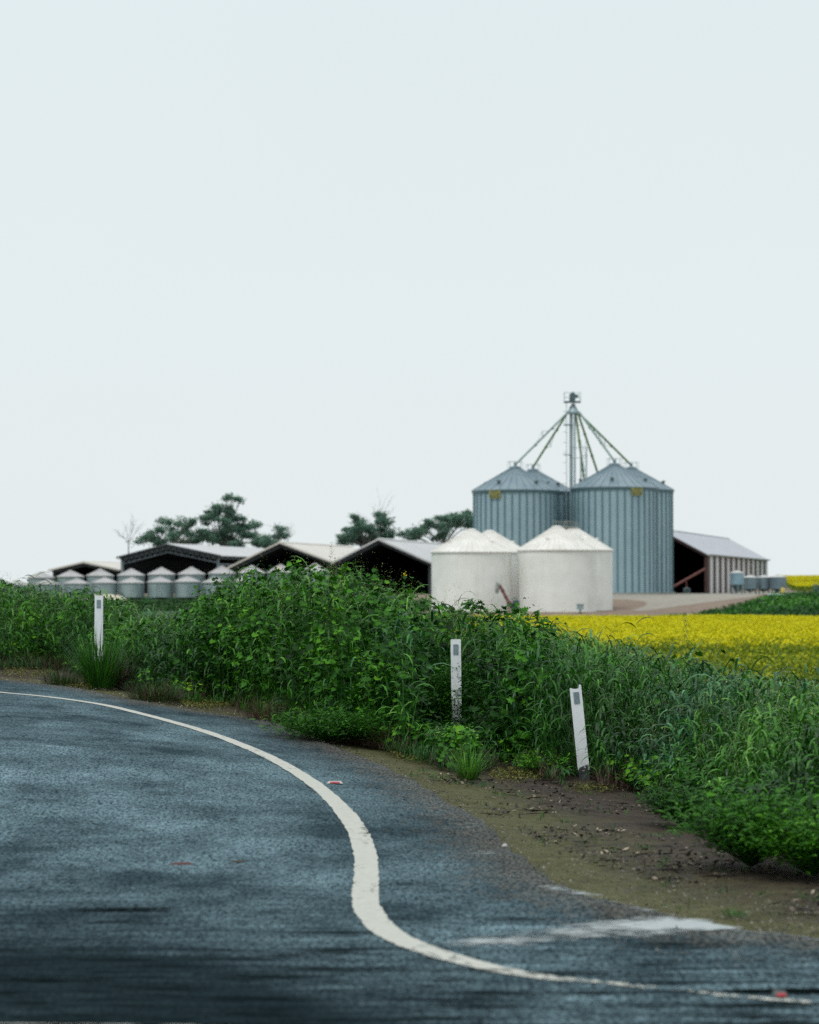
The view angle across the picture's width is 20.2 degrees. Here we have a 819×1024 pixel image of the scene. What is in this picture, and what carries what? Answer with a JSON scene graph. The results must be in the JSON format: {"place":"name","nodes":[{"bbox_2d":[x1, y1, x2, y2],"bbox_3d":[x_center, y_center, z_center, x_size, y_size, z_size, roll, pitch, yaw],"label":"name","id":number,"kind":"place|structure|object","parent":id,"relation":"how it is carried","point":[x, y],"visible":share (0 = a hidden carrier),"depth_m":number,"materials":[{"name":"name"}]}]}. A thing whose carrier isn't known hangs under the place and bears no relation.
{"place":"outdoors","nodes":[
{"label":"outdoors","id":0,"kind":"place"},
{"bbox_2d":[0,644,680,810],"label":"dry grass","id":1,"kind":"structure","parent":0,"point":[617,781],"depth_m":19.32,"materials":[{"name":"plant"}]},
{"bbox_2d":[0,680,818,1023],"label":"road","id":2,"kind":"structure","parent":0,"point":[102,806],"depth_m":9.98,"materials":[{"name":"grey asphalt"}]},
{"bbox_2d":[6,1023,44,1023],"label":"worn line","id":3,"kind":"object","parent":2,"relation":"on","point":[25,1023],"visible":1,"depth_m":7.29,"materials":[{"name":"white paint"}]},
{"bbox_2d":[77,908,172,909],"bbox_3d":[-1.232,1.710,9.885,0.600,0.001,0.063,0,-2,0],"label":"tar patch","id":4,"kind":"object","parent":2,"relation":"on","point":[128,908],"visible":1,"depth_m":9.89,"materials":[{"name":"black asphalt"}]},
{"bbox_2d":[171,862,193,864],"bbox_3d":[-1.145,1.761,11.506,0.128,0.011,0.055,0,-2,0],"label":"bark scrap","id":5,"kind":"object","parent":2,"relation":"on","point":[182,863],"visible":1,"depth_m":11.49,"materials":[{"name":"grey"}]},
{"bbox_2d":[272,954,328,954],"bbox_3d":[-0.434,1.670,8.659,0.280,0.001,0.034,0,-2,0],"label":"tar patch","id":6,"kind":"object","parent":2,"relation":"on","point":[300,954],"visible":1,"depth_m":8.66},
{"bbox_2d":[327,781,342,782],"bbox_3d":[-0.512,1.852,15.726,0.110,0.012,0.066,0,-2,0],"label":"road stud","id":7,"kind":"object","parent":2,"relation":"on","point":[334,782],"visible":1,"depth_m":15.71,"materials":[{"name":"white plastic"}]},
{"bbox_2d":[0,692,810,1002],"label":"edge line","id":8,"kind":"object","parent":2,"relation":"on","point":[368,910],"visible":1,"depth_m":10.72,"materials":[{"name":"white paint"}]},
{"bbox_2d":[431,968,492,969],"bbox_3d":[0.237,1.660,8.329,0.400,0.001,0.043,0,-2,0],"label":"tar patch","id":9,"kind":"object","parent":2,"relation":"on","point":[466,969],"visible":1,"depth_m":8.32,"materials":[{"name":"black asphalt"}]},
{"bbox_2d":[462,917,742,943],"bbox_3d":[0.588,1.691,9.182,1.578,0.001,0.568,1,-2,-29],"label":"worn line","id":10,"kind":"object","parent":2,"relation":"on","point":[670,923],"visible":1,"depth_m":9.37,"materials":[{"name":"paint"}]},
{"bbox_2d":[536,972,669,973],"bbox_3d":[0.695,1.655,8.239,1.000,0.001,0.045,0,-2,0],"label":"tar patch","id":11,"kind":"object","parent":2,"relation":"on","point":[613,972],"visible":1,"depth_m":8.25,"materials":[{"name":"black asphalt"}]},
{"bbox_2d":[638,973,817,974],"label":"tar patch","id":12,"kind":"object","parent":2,"relation":"on","point":[744,974],"visible":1,"depth_m":8.20,"materials":[{"name":"black asphalt"}]},
{"bbox_2d":[704,988,818,991],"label":"tar patch","id":13,"kind":"object","parent":2,"relation":"on","point":[785,989],"visible":1,"depth_m":7.89,"materials":[{"name":"black asphalt"}]},
{"bbox_2d":[772,990,788,996],"bbox_3d":[1.263,1.641,7.819,0.050,0.012,0.066,0,-2,0],"label":"road stud","id":14,"kind":"object","parent":2,"relation":"on","point":[779,993],"visible":1,"depth_m":7.80,"materials":[{"name":"red plastic"}]},
{"bbox_2d":[0,586,818,937],"bbox_3d":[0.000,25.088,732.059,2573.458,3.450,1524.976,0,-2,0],"label":"ground","id":15,"kind":"structure","parent":0,"point":[634,820],"depth_m":13.38,"materials":[{"name":"soil"}]},
{"bbox_2d":[8,581,31,596],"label":"silo","id":16,"kind":"object","parent":15,"relation":"on","point":[20,582],"visible":0.25,"depth_m":219.13,"materials":[{"name":"metal"}]},
{"bbox_2d":[23,572,50,641],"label":"tall weed","id":17,"kind":"object","parent":15,"relation":"on","point":[34,595],"visible":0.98,"depth_m":28.98,"materials":[{"name":"green plant"}]},
{"bbox_2d":[27,572,54,592],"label":"silo","id":18,"kind":"object","parent":15,"relation":"on","point":[43,576],"visible":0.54,"depth_m":227.90,"materials":[{"name":"metal"}]},
{"bbox_2d":[35,579,60,597],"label":"silo","id":19,"kind":"object","parent":15,"relation":"on","point":[53,584],"visible":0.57,"depth_m":219.01,"materials":[{"name":"metal"}]},
{"bbox_2d":[36,577,67,661],"bbox_3d":[-4.517,1.392,28.995,0.448,1.139,0.086,0,-2,-10],"label":"tall weed","id":20,"kind":"object","parent":15,"relation":"on","point":[50,600],"visible":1,"depth_m":28.99,"materials":[{"name":"green plant"}]},
{"bbox_2d":[33,662,88,685],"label":"grass tussock","id":21,"kind":"object","parent":15,"relation":"on","point":[57,679],"depth_m":24.81,"materials":[{"name":"green plant"}]},
{"bbox_2d":[56,570,84,592],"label":"silo","id":22,"kind":"object","parent":15,"relation":"on","point":[69,575],"visible":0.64,"depth_m":227.61,"materials":[{"name":"metal"}]},
{"bbox_2d":[63,578,89,597],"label":"silo","id":23,"kind":"object","parent":15,"relation":"on","point":[77,583],"visible":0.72,"depth_m":218.92,"materials":[{"name":"metal"}]},
{"bbox_2d":[48,561,120,593],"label":"open shed","id":24,"kind":"structure","parent":15,"relation":"on","point":[84,568],"depth_m":265.47,"materials":[{"name":"white metal"}]},
{"bbox_2d":[73,586,99,652],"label":"tall weed","id":25,"kind":"object","parent":15,"relation":"on","point":[88,602],"visible":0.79,"depth_m":27.98,"materials":[{"name":"green plant"}]},
{"bbox_2d":[41,619,148,688],"bbox_3d":[-3.329,1.509,24.945,1.356,0.813,1.418,-1,-2,20],"label":"grass tussock","id":26,"kind":"object","parent":15,"relation":"on","point":[95,675],"depth_m":24.83,"materials":[{"name":"green plant"}]},
{"bbox_2d":[94,596,102,660],"bbox_3d":[-3.519,1.478,25.973,0.093,1.060,0.038,0,-2,0],"label":"guide post","id":27,"kind":"object","parent":15,"relation":"on","point":[98,613],"visible":0.57,"depth_m":25.97,"materials":[{"name":"paint"}]},
{"bbox_2d":[86,569,113,594],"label":"silo","id":28,"kind":"object","parent":15,"relation":"on","point":[96,575],"visible":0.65,"depth_m":227.35,"materials":[{"name":"metal"}]},
{"bbox_2d":[91,577,117,594],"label":"silo","id":29,"kind":"object","parent":15,"relation":"on","point":[104,582],"visible":0.73,"depth_m":218.94,"materials":[{"name":"metal"}]},
{"bbox_2d":[85,594,125,599],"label":"sand heap","id":30,"kind":"object","parent":15,"relation":"on","point":[112,595],"visible":0.27,"depth_m":215.97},
{"bbox_2d":[73,644,146,687],"bbox_3d":[-3.266,1.665,25.274,1.216,0.539,1.168,0,-2,0],"label":"dead tussock","id":31,"kind":"object","parent":15,"relation":"on","point":[117,684],"visible":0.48,"depth_m":25.10,"materials":[{"name":"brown plant"}]},
{"bbox_2d":[116,511,139,553],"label":"bare tree","id":32,"kind":"object","parent":15,"relation":"on","point":[128,541],"visible":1,"depth_m":299.92,"materials":[{"name":"grey plant"}]},
{"bbox_2d":[118,577,144,598],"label":"silo","id":33,"kind":"object","parent":15,"relation":"on","point":[130,587],"visible":0.91,"depth_m":218.88,"materials":[{"name":"metal"}]},
{"bbox_2d":[117,569,145,593],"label":"silo","id":34,"kind":"object","parent":15,"relation":"on","point":[127,574],"visible":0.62,"depth_m":227.20,"materials":[{"name":"metal"}]},
{"bbox_2d":[113,673,199,702],"bbox_3d":[-2.588,1.749,23.276,1.006,0.347,0.990,0,-2,0],"label":"grass tussock","id":35,"kind":"object","parent":15,"relation":"on","point":[155,693],"depth_m":23.17,"materials":[{"name":"green plant"}]},
{"bbox_2d":[147,576,173,598],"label":"silo","id":36,"kind":"object","parent":15,"relation":"on","point":[159,587],"visible":0.97,"depth_m":218.90,"materials":[{"name":"metal"}]},
{"bbox_2d":[147,567,175,593],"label":"silo","id":37,"kind":"object","parent":15,"relation":"on","point":[164,573],"visible":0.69,"depth_m":226.93,"materials":[{"name":"metal"}]},
{"bbox_2d":[126,515,220,547],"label":"gum tree","id":38,"kind":"object","parent":15,"relation":"on","point":[204,535],"visible":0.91,"depth_m":300.70,"materials":[{"name":"green plant"}]},
{"bbox_2d":[174,576,200,598],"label":"silo","id":39,"kind":"object","parent":15,"relation":"on","point":[184,587],"visible":0.91,"depth_m":218.87,"materials":[{"name":"metal"}]},
{"bbox_2d":[116,543,264,593],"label":"open shed","id":40,"kind":"structure","parent":15,"relation":"on","point":[176,559],"depth_m":263.49,"materials":[{"name":"metal"}]},
{"bbox_2d":[177,567,205,594],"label":"silo","id":41,"kind":"object","parent":15,"relation":"on","point":[194,573],"visible":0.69,"depth_m":226.53,"materials":[{"name":"metal"}]},
{"bbox_2d":[201,577,226,597],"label":"silo","id":42,"kind":"object","parent":15,"relation":"on","point":[206,582],"visible":0.3,"depth_m":218.92,"materials":[{"name":"metal"}]},
{"bbox_2d":[208,566,235,591],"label":"silo","id":43,"kind":"object","parent":15,"relation":"on","point":[218,572],"visible":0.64,"depth_m":226.15,"materials":[{"name":"metal"}]},
{"bbox_2d":[24,598,430,610],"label":"paddock grass","id":44,"kind":"structure","parent":15,"relation":"on","point":[166,605],"depth_m":207.94,"materials":[{"name":"green plant"}]},
{"bbox_2d":[196,492,273,547],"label":"gum tree","id":45,"kind":"object","parent":15,"relation":"on","point":[228,527],"visible":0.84,"depth_m":304.14,"materials":[{"name":"green plant"}]},
{"bbox_2d":[231,575,256,594],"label":"silo","id":46,"kind":"object","parent":15,"relation":"on","point":[240,582],"visible":0.16,"depth_m":219.04,"materials":[{"name":"metal"}]},
{"bbox_2d":[238,565,265,583],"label":"silo","id":47,"kind":"object","parent":15,"relation":"on","point":[252,566],"visible":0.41,"depth_m":226.16,"materials":[{"name":"metal"}]},
{"bbox_2d":[234,699,306,722],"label":"dead tussock","id":48,"kind":"object","parent":15,"relation":"on","point":[256,715],"visible":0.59,"depth_m":21.62,"materials":[{"name":"brown plant"}]},
{"bbox_2d":[259,523,289,544],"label":"gum tree","id":49,"kind":"object","parent":15,"relation":"on","point":[280,531],"visible":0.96,"depth_m":298.90,"materials":[{"name":"green plant"}]},
{"bbox_2d":[266,564,293,585],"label":"silo","id":50,"kind":"object","parent":15,"relation":"on","point":[279,566],"visible":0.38,"depth_m":225.78,"materials":[{"name":"metal"}]},
{"bbox_2d":[227,541,355,592],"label":"open shed","id":51,"kind":"structure","parent":15,"relation":"on","point":[277,554],"depth_m":245.45,"materials":[{"name":"white metal"}]},
{"bbox_2d":[0,666,617,793],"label":"grass","id":52,"kind":"structure","parent":15,"relation":"on","point":[209,704],"depth_m":18.81,"materials":[{"name":"green plant"}]},
{"bbox_2d":[301,563,328,591],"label":"silo","id":53,"kind":"object","parent":15,"relation":"on","point":[318,569],"visible":0.26,"depth_m":225.37,"materials":[{"name":"metal"}]},
{"bbox_2d":[240,700,414,741],"bbox_3d":[-0.753,1.809,19.822,1.553,0.358,1.384,-1,-2,28],"label":"weed bush","id":54,"kind":"object","parent":15,"relation":"on","point":[329,731],"visible":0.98,"depth_m":19.64,"materials":[{"name":"green plant"}]},
{"bbox_2d":[332,509,398,546],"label":"gum tree","id":55,"kind":"object","parent":15,"relation":"on","point":[353,534],"visible":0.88,"depth_m":299.28,"materials":[{"name":"green plant"}]},
{"bbox_2d":[356,494,394,526],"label":"bare tree","id":56,"kind":"object","parent":15,"relation":"on","point":[378,507],"visible":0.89,"depth_m":303.28,"materials":[{"name":"grey plant"}]},
{"bbox_2d":[356,707,415,749],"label":"grass tussock","id":57,"kind":"object","parent":15,"relation":"on","point":[380,734],"depth_m":19.57,"materials":[{"name":"green plant"}]},
{"bbox_2d":[331,538,443,593],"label":"open shed","id":58,"kind":"structure","parent":15,"relation":"on","point":[398,557],"depth_m":252.90,"materials":[{"name":"metal"}]},
{"bbox_2d":[0,556,818,833],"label":"roadside grass","id":59,"kind":"structure","parent":15,"relation":"on","point":[621,680],"depth_m":19.73,"materials":[{"name":"green plant"}]},
{"bbox_2d":[0,559,818,818],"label":"broadleaf weeds","id":60,"kind":"object","parent":15,"relation":"on","point":[373,655],"visible":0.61,"depth_m":21.72,"materials":[{"name":"green plant"}]},
{"bbox_2d":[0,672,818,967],"bbox_3d":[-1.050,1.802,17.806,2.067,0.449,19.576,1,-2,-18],"label":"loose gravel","id":61,"kind":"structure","parent":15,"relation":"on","point":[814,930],"depth_m":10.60,"materials":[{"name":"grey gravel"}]},
{"bbox_2d":[394,509,472,542],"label":"gum tree","id":62,"kind":"object","parent":15,"relation":"on","point":[443,525],"visible":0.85,"depth_m":294.72,"materials":[{"name":"green plant"}]},
{"bbox_2d":[436,598,470,649],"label":"tall weed","id":63,"kind":"object","parent":15,"relation":"on","point":[454,620],"visible":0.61,"depth_m":22.49,"materials":[{"name":"green plant"}]},
{"bbox_2d":[414,655,494,723],"bbox_3d":[0.407,1.713,21.177,0.862,0.851,0.904,1,-2,-28],"label":"weed bush","id":64,"kind":"object","parent":15,"relation":"on","point":[445,697],"visible":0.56,"depth_m":21.07,"materials":[{"name":"green plant"}]},
{"bbox_2d":[451,639,461,725],"bbox_3d":[0.429,1.684,20.963,0.093,1.040,0.038,-1,-2,0],"label":"guide post","id":65,"kind":"object","parent":15,"relation":"on","point":[455,659],"visible":0.59,"depth_m":20.96,"materials":[{"name":"paint"}]},
{"bbox_2d":[438,737,495,780],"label":"grass tussock","id":66,"kind":"object","parent":15,"relation":"on","point":[467,772],"depth_m":17.18,"materials":[{"name":"green plant"}]},
{"bbox_2d":[439,702,499,725],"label":"weed bush","id":67,"kind":"object","parent":15,"relation":"on","point":[462,718],"visible":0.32,"depth_m":20.82,"materials":[{"name":"green plant"}]},
{"bbox_2d":[430,529,512,611],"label":"white tank","id":68,"kind":"object","parent":15,"relation":"on","point":[475,561],"visible":0.95,"depth_m":192.13,"materials":[{"name":"white metal"}]},
{"bbox_2d":[482,530,519,602],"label":"white tank","id":69,"kind":"object","parent":15,"relation":"on","point":[512,546],"visible":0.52,"depth_m":199.97,"materials":[{"name":"white metal"}]},
{"bbox_2d":[495,582,515,610],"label":"grain auger","id":70,"kind":"object","parent":15,"relation":"on","point":[498,586],"visible":0.89,"depth_m":190.25,"materials":[{"name":"red paint"}]},
{"bbox_2d":[471,461,558,546],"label":"grain silo","id":71,"kind":"object","parent":15,"relation":"on","point":[517,505],"visible":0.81,"depth_m":236.41,"materials":[{"name":"grey metal"}]},
{"bbox_2d":[505,749,576,773],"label":"weed bush","id":72,"kind":"object","parent":15,"relation":"on","point":[530,761],"visible":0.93,"depth_m":18.39,"materials":[{"name":"green plant"}]},
{"bbox_2d":[525,464,569,528],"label":"grain silo","id":73,"kind":"object","parent":15,"relation":"on","point":[559,486],"visible":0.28,"depth_m":247.14,"materials":[{"name":"grey metal"}]},
{"bbox_2d":[516,526,597,611],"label":"white tank","id":74,"kind":"object","parent":15,"relation":"on","point":[556,568],"visible":0.94,"depth_m":192.16,"materials":[{"name":"white metal"}]},
{"bbox_2d":[516,392,630,529],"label":"bucket elevator","id":75,"kind":"object","parent":15,"relation":"on","point":[572,410],"visible":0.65,"depth_m":244.93,"materials":[{"name":"grey metal"}]},
{"bbox_2d":[570,685,589,779],"bbox_3d":[1.381,1.810,18.558,0.093,0.827,0.038,-6,-2,0],"label":"guide post","id":76,"kind":"object","parent":15,"relation":"on","point":[577,711],"visible":0.85,"depth_m":18.55,"materials":[{"name":"paint"}]},
{"bbox_2d":[576,604,583,613],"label":"outlet box","id":77,"kind":"object","parent":15,"relation":"on","point":[580,607],"visible":0.96,"depth_m":187.62,"materials":[{"name":"grey metal"}]},
{"bbox_2d":[567,528,613,610],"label":"white tank","id":78,"kind":"object","parent":15,"relation":"on","point":[604,570],"visible":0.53,"depth_m":200.34,"materials":[{"name":"white metal"}]},
{"bbox_2d":[553,520,578,528],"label":"roof walkway","id":79,"kind":"structure","parent":78,"relation":"on","point":[565,526],"depth_m":198.37,"materials":[{"name":"metal"}]},
{"bbox_2d":[406,756,818,917],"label":"grass sprouts","id":80,"kind":"object","parent":15,"relation":"on","point":[542,814],"depth_m":13.37,"materials":[{"name":"green plant"}]},
{"bbox_2d":[570,458,659,594],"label":"grain silo","id":81,"kind":"object","parent":15,"relation":"on","point":[614,505],"visible":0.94,"depth_m":236.20,"materials":[{"name":"grey metal"}]},
{"bbox_2d":[418,614,818,695],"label":"canola field","id":82,"kind":"structure","parent":15,"relation":"on","point":[749,637],"depth_m":91.14,"materials":[{"name":"yellow plant"}]},
{"bbox_2d":[427,758,818,917],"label":"leaf litter","id":83,"kind":"object","parent":15,"relation":"on","point":[679,864],"visible":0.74,"depth_m":12.36,"materials":[{"name":"brown plant"}]},
{"bbox_2d":[620,617,654,657],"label":"tall weed","id":84,"kind":"object","parent":15,"relation":"on","point":[641,635],"visible":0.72,"depth_m":21.48,"materials":[{"name":"green plant"}]},
{"bbox_2d":[624,462,674,593],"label":"grain silo","id":85,"kind":"object","parent":15,"relation":"on","point":[665,531],"visible":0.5,"depth_m":246.88,"materials":[{"name":"grey metal"}]},
{"bbox_2d":[627,778,727,825],"bbox_3d":[1.774,1.840,14.478,0.808,0.296,0.808,0,-2,0],"label":"weed bush","id":86,"kind":"object","parent":15,"relation":"on","point":[657,802],"visible":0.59,"depth_m":14.42,"materials":[{"name":"green plant"}]},
{"bbox_2d":[682,613,690,670],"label":"tall weed","id":87,"kind":"object","parent":15,"relation":"on","point":[684,637],"visible":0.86,"depth_m":20.99,"materials":[{"name":"green plant"}]},
{"bbox_2d":[674,568,705,593],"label":"grain auger","id":88,"kind":"object","parent":15,"relation":"on","point":[685,589],"visible":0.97,"depth_m":264.29,"materials":[{"name":"red paint"}]},
{"bbox_2d":[699,842,713,847],"bbox_3d":[1.619,1.810,12.486,0.094,0.032,0.040,0,-2,8],"label":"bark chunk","id":89,"kind":"object","parent":15,"relation":"on","point":[702,845],"visible":0.51,"depth_m":12.47,"materials":[{"name":"brown wood"}]},
{"bbox_2d":[714,642,721,685],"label":"tall weed","id":90,"kind":"object","parent":15,"relation":"on","point":[717,660],"visible":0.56,"depth_m":20.47,"materials":[{"name":"green plant"}]},
{"bbox_2d":[673,530,769,593],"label":"striped barn","id":91,"kind":"structure","parent":15,"relation":"on","point":[719,559],"depth_m":300.46,"materials":[{"name":"white metal"}]},
{"bbox_2d":[638,710,809,773],"bbox_3d":[2.662,1.834,16.974,1.765,0.756,1.715,-2,-3,42],"label":"weed bush","id":92,"kind":"object","parent":15,"relation":"on","point":[685,739],"visible":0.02,"depth_m":16.83,"materials":[{"name":"green plant"}]},
{"bbox_2d":[647,779,818,866],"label":"weed bush","id":93,"kind":"object","parent":15,"relation":"on","point":[722,821],"visible":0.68,"depth_m":11.47,"materials":[{"name":"green plant"}]},
{"bbox_2d":[722,908,750,917],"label":"grass tussock","id":94,"kind":"object","parent":15,"relation":"on","point":[735,913],"depth_m":9.80,"materials":[{"name":"green plant"}]},
{"bbox_2d":[730,570,743,593],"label":"yard tank","id":95,"kind":"object","parent":15,"relation":"on","point":[736,580],"visible":0.94,"depth_m":246.40,"materials":[{"name":"grey metal"}]},
{"bbox_2d":[677,591,818,616],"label":"bank grass","id":96,"kind":"structure","parent":15,"relation":"on","point":[807,599],"depth_m":182.40,"materials":[{"name":"green plant"}]},
{"bbox_2d":[743,575,757,593],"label":"yard tank","id":97,"kind":"object","parent":15,"relation":"on","point":[750,584],"visible":0.86,"depth_m":255.24,"materials":[{"name":"grey metal"}]},
{"bbox_2d":[758,575,769,593],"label":"yard tank","id":98,"kind":"object","parent":15,"relation":"on","point":[763,583],"visible":0.94,"depth_m":256.32,"materials":[{"name":"grey metal"}]},
{"bbox_2d":[714,804,818,876],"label":"weed bush","id":99,"kind":"object","parent":15,"relation":"on","point":[804,850],"visible":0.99,"depth_m":11.07,"materials":[{"name":"green plant"}]},
{"bbox_2d":[754,652,798,678],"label":"tall weed","id":100,"kind":"object","parent":15,"relation":"on","point":[774,663],"visible":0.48,"depth_m":19.97,"materials":[{"name":"green plant"}]},
{"bbox_2d":[770,574,785,592],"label":"yard tank","id":101,"kind":"object","parent":15,"relation":"on","point":[777,582],"visible":0.87,"depth_m":255.14,"materials":[{"name":"grey metal"}]},
{"bbox_2d":[770,575,818,591],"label":"canola field","id":102,"kind":"structure","parent":15,"relation":"on","point":[802,583],"depth_m":274.96,"materials":[{"name":"plant"}]},
{"bbox_2d":[812,583,818,591],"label":"dark shrub","id":103,"kind":"object","parent":15,"relation":"on","point":[816,587],"visible":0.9,"depth_m":249.77,"materials":[{"name":"green plant"}]},
{"bbox_2d":[0,549,818,785],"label":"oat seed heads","id":104,"kind":"object","parent":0,"point":[508,664],"visible":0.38,"depth_m":21.11,"materials":[{"name":"green plant"}]},
{"bbox_2d":[0,0,818,583],"label":"sky","id":105,"kind":"structure","parent":0,"point":[307,262],"materials":[{"name":"white"}]}
]}

